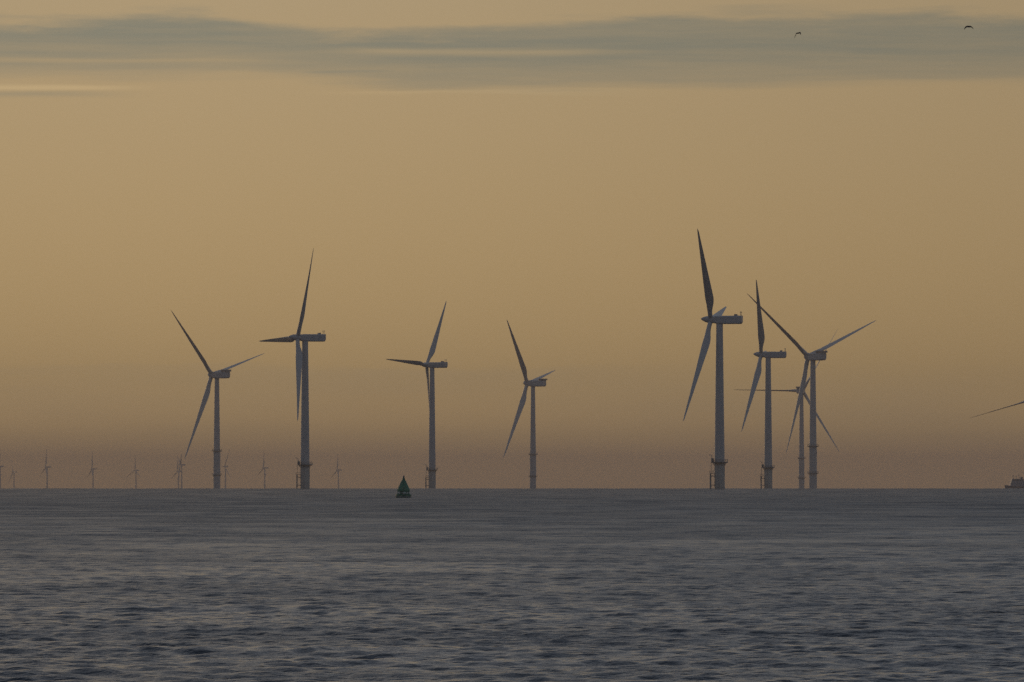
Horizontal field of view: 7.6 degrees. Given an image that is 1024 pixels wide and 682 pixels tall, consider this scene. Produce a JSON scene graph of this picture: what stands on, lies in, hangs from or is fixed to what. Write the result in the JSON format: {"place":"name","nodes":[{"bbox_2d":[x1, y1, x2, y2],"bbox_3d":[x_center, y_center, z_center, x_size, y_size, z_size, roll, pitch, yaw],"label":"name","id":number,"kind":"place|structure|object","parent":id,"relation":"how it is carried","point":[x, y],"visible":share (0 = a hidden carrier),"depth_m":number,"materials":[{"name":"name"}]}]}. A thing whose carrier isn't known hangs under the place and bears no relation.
{"place":"outdoors","nodes":[
{"label":"outdoors","id":0,"kind":"place"},
{"bbox_2d":[0,488,1023,681],"bbox_3d":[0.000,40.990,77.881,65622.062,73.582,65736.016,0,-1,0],"label":"sea","id":1,"kind":"structure","parent":0,"point":[519,585],"depth_m":220.88,"materials":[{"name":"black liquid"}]},
{"bbox_2d":[8,461,16,487],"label":"wind turbine","id":2,"kind":"object","parent":1,"relation":"in","point":[13,477],"visible":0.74,"depth_m":25608.70,"materials":[{"name":"paint"}]},
{"bbox_2d":[41,449,50,487],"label":"wind turbine","id":3,"kind":"object","parent":1,"relation":"in","point":[46,467],"visible":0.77,"depth_m":22554.03,"materials":[{"name":"paint"}]},
{"bbox_2d":[88,456,96,487],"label":"wind turbine","id":4,"kind":"object","parent":1,"relation":"in","point":[92,473],"visible":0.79,"depth_m":23674.19,"materials":[{"name":"paint"}]},
{"bbox_2d":[127,460,138,488],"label":"wind turbine","id":5,"kind":"object","parent":1,"relation":"in","point":[136,473],"visible":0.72,"depth_m":24553.61,"materials":[{"name":"paint"}]},
{"bbox_2d":[171,461,180,487],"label":"wind turbine","id":6,"kind":"object","parent":1,"relation":"in","point":[175,473],"visible":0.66,"depth_m":25253.08,"materials":[{"name":"paint"}]},
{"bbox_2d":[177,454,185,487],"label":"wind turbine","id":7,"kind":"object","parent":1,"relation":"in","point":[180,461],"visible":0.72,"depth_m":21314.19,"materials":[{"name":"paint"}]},
{"bbox_2d":[171,311,263,487],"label":"wind turbine","id":8,"kind":"object","parent":1,"relation":"in","point":[217,375],"visible":1,"depth_m":7054.78,"materials":[{"name":"paint"}]},
{"bbox_2d":[222,452,231,487],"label":"wind turbine","id":9,"kind":"object","parent":1,"relation":"in","point":[225,471],"visible":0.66,"depth_m":22210.04,"materials":[{"name":"paint"}]},
{"bbox_2d":[257,457,267,487],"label":"wind turbine","id":10,"kind":"object","parent":1,"relation":"in","point":[263,467],"visible":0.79,"depth_m":23058.97,"materials":[{"name":"paint"}]},
{"bbox_2d":[260,248,325,488],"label":"wind turbine","id":11,"kind":"object","parent":1,"relation":"in","point":[302,367],"visible":0.97,"depth_m":4086.97,"materials":[{"name":"paint"}]},
{"bbox_2d":[331,457,341,487],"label":"wind turbine","id":12,"kind":"object","parent":1,"relation":"in","point":[337,470],"visible":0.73,"depth_m":24418.31,"materials":[{"name":"paint"}]},
{"bbox_2d":[395,475,411,497],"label":"navigation buoy","id":13,"kind":"object","parent":1,"relation":"on","point":[403,490],"visible":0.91,"depth_m":1478.60,"materials":[{"name":"metal"}]},
{"bbox_2d":[386,302,447,487],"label":"wind turbine","id":14,"kind":"object","parent":1,"relation":"in","point":[432,469],"visible":0.96,"depth_m":5280.03,"materials":[{"name":"paint"}]},
{"bbox_2d":[503,321,554,487],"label":"wind turbine","id":15,"kind":"object","parent":1,"relation":"in","point":[536,382],"visible":0.98,"depth_m":7734.34,"materials":[{"name":"paint"}]},
{"bbox_2d":[683,229,742,488],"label":"wind turbine","id":16,"kind":"object","parent":1,"relation":"in","point":[718,319],"visible":0.95,"depth_m":3658.98,"materials":[{"name":"paint"}]},
{"bbox_2d":[741,280,786,488],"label":"wind turbine","id":17,"kind":"object","parent":1,"relation":"in","point":[767,467],"visible":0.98,"depth_m":4655.14,"materials":[{"name":"paint"}]},
{"bbox_2d":[756,329,838,487],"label":"wind turbine","id":18,"kind":"object","parent":1,"relation":"in","point":[801,458],"visible":0.87,"depth_m":8693.48,"materials":[{"name":"paint"}]},
{"bbox_2d":[749,295,875,487],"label":"wind turbine","id":19,"kind":"object","parent":1,"relation":"in","point":[816,355],"visible":0.98,"depth_m":6285.97,"materials":[{"name":"paint"}]},
{"bbox_2d":[971,401,1023,417],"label":"wind turbine","id":20,"kind":"object","parent":1,"relation":"in","point":[1004,407],"visible":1,"depth_m":8913.65,"materials":[{"name":"paint"}]},
{"bbox_2d":[1004,476,1023,487],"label":"ship","id":21,"kind":"object","parent":1,"relation":"on","point":[1016,483],"visible":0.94,"depth_m":6981.23,"materials":[{"name":"paint"}]},
{"bbox_2d":[0,0,1023,488],"label":"sky","id":22,"kind":"structure","parent":0,"point":[552,170],"materials":[{"name":"orange"}]}
]}

